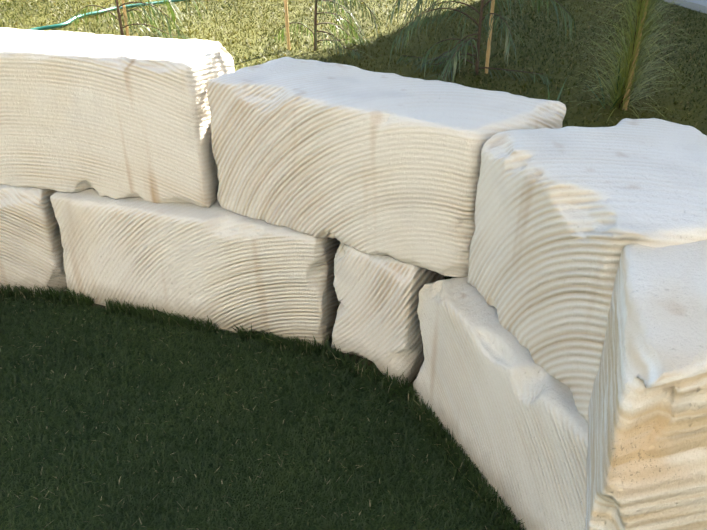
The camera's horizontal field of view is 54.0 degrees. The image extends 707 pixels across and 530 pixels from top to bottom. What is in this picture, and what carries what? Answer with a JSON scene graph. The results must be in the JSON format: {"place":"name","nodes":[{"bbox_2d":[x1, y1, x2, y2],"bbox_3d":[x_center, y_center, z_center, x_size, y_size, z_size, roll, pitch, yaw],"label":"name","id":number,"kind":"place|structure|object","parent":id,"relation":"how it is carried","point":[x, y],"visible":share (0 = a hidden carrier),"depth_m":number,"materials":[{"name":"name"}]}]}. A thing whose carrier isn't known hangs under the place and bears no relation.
{"place":"outdoors","nodes":[
{"label":"outdoors","id":0,"kind":"place"},
{"bbox_2d":[0,282,524,529],"bbox_3d":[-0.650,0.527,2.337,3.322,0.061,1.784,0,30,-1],"label":"lawn","id":1,"kind":"structure","parent":0,"point":[28,357],"depth_m":2.28,"materials":[{"name":"green plant"}]},
{"bbox_2d":[0,0,706,529],"bbox_3d":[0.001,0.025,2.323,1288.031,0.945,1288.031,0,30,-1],"label":"ground","id":2,"kind":"structure","parent":0,"point":[514,88],"depth_m":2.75,"materials":[{"name":"green plant"}]},
{"bbox_2d":[0,184,67,294],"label":"stone","id":3,"kind":"object","parent":2,"relation":"on","point":[31,251],"visible":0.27,"depth_m":2.90,"materials":[{"name":"stone"}]},
{"bbox_2d":[26,0,186,29],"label":"garden hose","id":4,"kind":"object","parent":2,"relation":"on","point":[80,16],"visible":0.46,"depth_m":3.85,"materials":[{"name":"green rubber"}]},
{"bbox_2d":[121,0,128,35],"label":"bamboo stake","id":5,"kind":"object","parent":2,"relation":"on","point":[125,21],"visible":0.65,"depth_m":3.30,"materials":[{"name":"wood"}]},
{"bbox_2d":[69,0,207,39],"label":"sapling","id":6,"kind":"object","parent":2,"relation":"on","point":[117,6],"visible":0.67,"depth_m":3.30,"materials":[{"name":"green plant"}]},
{"bbox_2d":[50,188,340,346],"bbox_3d":[-0.605,-0.070,2.922,1.184,0.506,0.456,10,31,16],"label":"stone","id":7,"kind":"object","parent":2,"relation":"on","point":[217,263],"visible":0.71,"depth_m":2.70,"materials":[{"name":"stone"}]},
{"bbox_2d":[0,27,234,207],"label":"stone","id":8,"kind":"object","parent":7,"relation":"on","point":[115,116],"visible":0.94,"depth_m":2.60,"materials":[{"name":"stone"}]},
{"bbox_2d":[206,57,565,276],"bbox_3d":[0.084,-0.371,2.447,1.162,0.507,0.464,18,35,28],"label":"stone","id":9,"kind":"object","parent":7,"relation":"on","point":[367,162],"visible":0.92,"depth_m":2.26,"materials":[{"name":"stone"}]},
{"bbox_2d":[0,293,514,529],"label":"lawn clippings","id":10,"kind":"object","parent":2,"relation":"on","point":[194,421],"visible":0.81,"depth_m":2.25,"materials":[{"name":"green plant"}]},
{"bbox_2d":[284,0,290,49],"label":"bamboo stake","id":11,"kind":"object","parent":2,"relation":"on","point":[287,24],"visible":0.69,"depth_m":3.11,"materials":[{"name":"wood"}]},
{"bbox_2d":[268,0,382,58],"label":"sapling","id":12,"kind":"object","parent":2,"relation":"on","point":[356,36],"visible":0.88,"depth_m":3.14,"materials":[{"name":"green plant"}]},
{"bbox_2d":[331,243,444,385],"bbox_3d":[0.199,0.093,2.642,0.345,0.505,0.507,21,36,32],"label":"stone","id":13,"kind":"object","parent":2,"relation":"on","point":[377,322],"visible":0.42,"depth_m":2.43,"materials":[{"name":"stone"}]},
{"bbox_2d":[383,0,575,84],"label":"sapling","id":14,"kind":"object","parent":2,"relation":"on","point":[449,57],"visible":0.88,"depth_m":2.67,"materials":[{"name":"green plant"}]},
{"bbox_2d":[484,0,494,73],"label":"bamboo stake","id":15,"kind":"object","parent":2,"relation":"on","point":[489,41],"visible":0.6,"depth_m":2.76,"materials":[{"name":"wood"}]},
{"bbox_2d":[413,276,587,529],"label":"stone","id":16,"kind":"object","parent":2,"relation":"on","point":[502,403],"visible":0.5,"depth_m":1.95,"materials":[{"name":"stone"}]},
{"bbox_2d":[467,118,706,422],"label":"stone","id":17,"kind":"object","parent":16,"relation":"on","point":[564,216],"visible":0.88,"depth_m":1.71,"materials":[{"name":"stone"}]},
{"bbox_2d":[547,78,566,100],"bbox_3d":[0.621,-0.525,2.251,0.167,0.182,0.141,0,30,-1],"label":"grass tuft","id":18,"kind":"object","parent":2,"relation":"on","point":[559,93],"visible":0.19,"depth_m":2.28,"materials":[{"name":"green plant"}]},
{"bbox_2d":[554,0,704,120],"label":"ornamental grass","id":19,"kind":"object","parent":2,"relation":"on","point":[618,90],"depth_m":2.33,"materials":[{"name":"green plant"}]},
{"bbox_2d":[622,0,647,110],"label":"bamboo stake","id":20,"kind":"object","parent":2,"relation":"on","point":[626,102],"visible":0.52,"depth_m":2.35,"materials":[{"name":"wood"}]},
{"bbox_2d":[664,0,706,13],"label":"concrete path","id":21,"kind":"structure","parent":0,"point":[698,3],"depth_m":4.08,"materials":[{"name":"grey concrete"}]},
{"bbox_3d":[1.087,0.567,1.821,1.014,0.505,0.407,-6,31,-11],"label":"stone","id":22,"kind":"object","parent":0,"visible":0},
{"bbox_2d":[584,240,706,529],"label":"stone","id":23,"kind":"object","parent":22,"relation":"on","point":[646,463],"visible":0.98,"depth_m":1.18,"materials":[{"name":"stone"}]}
]}

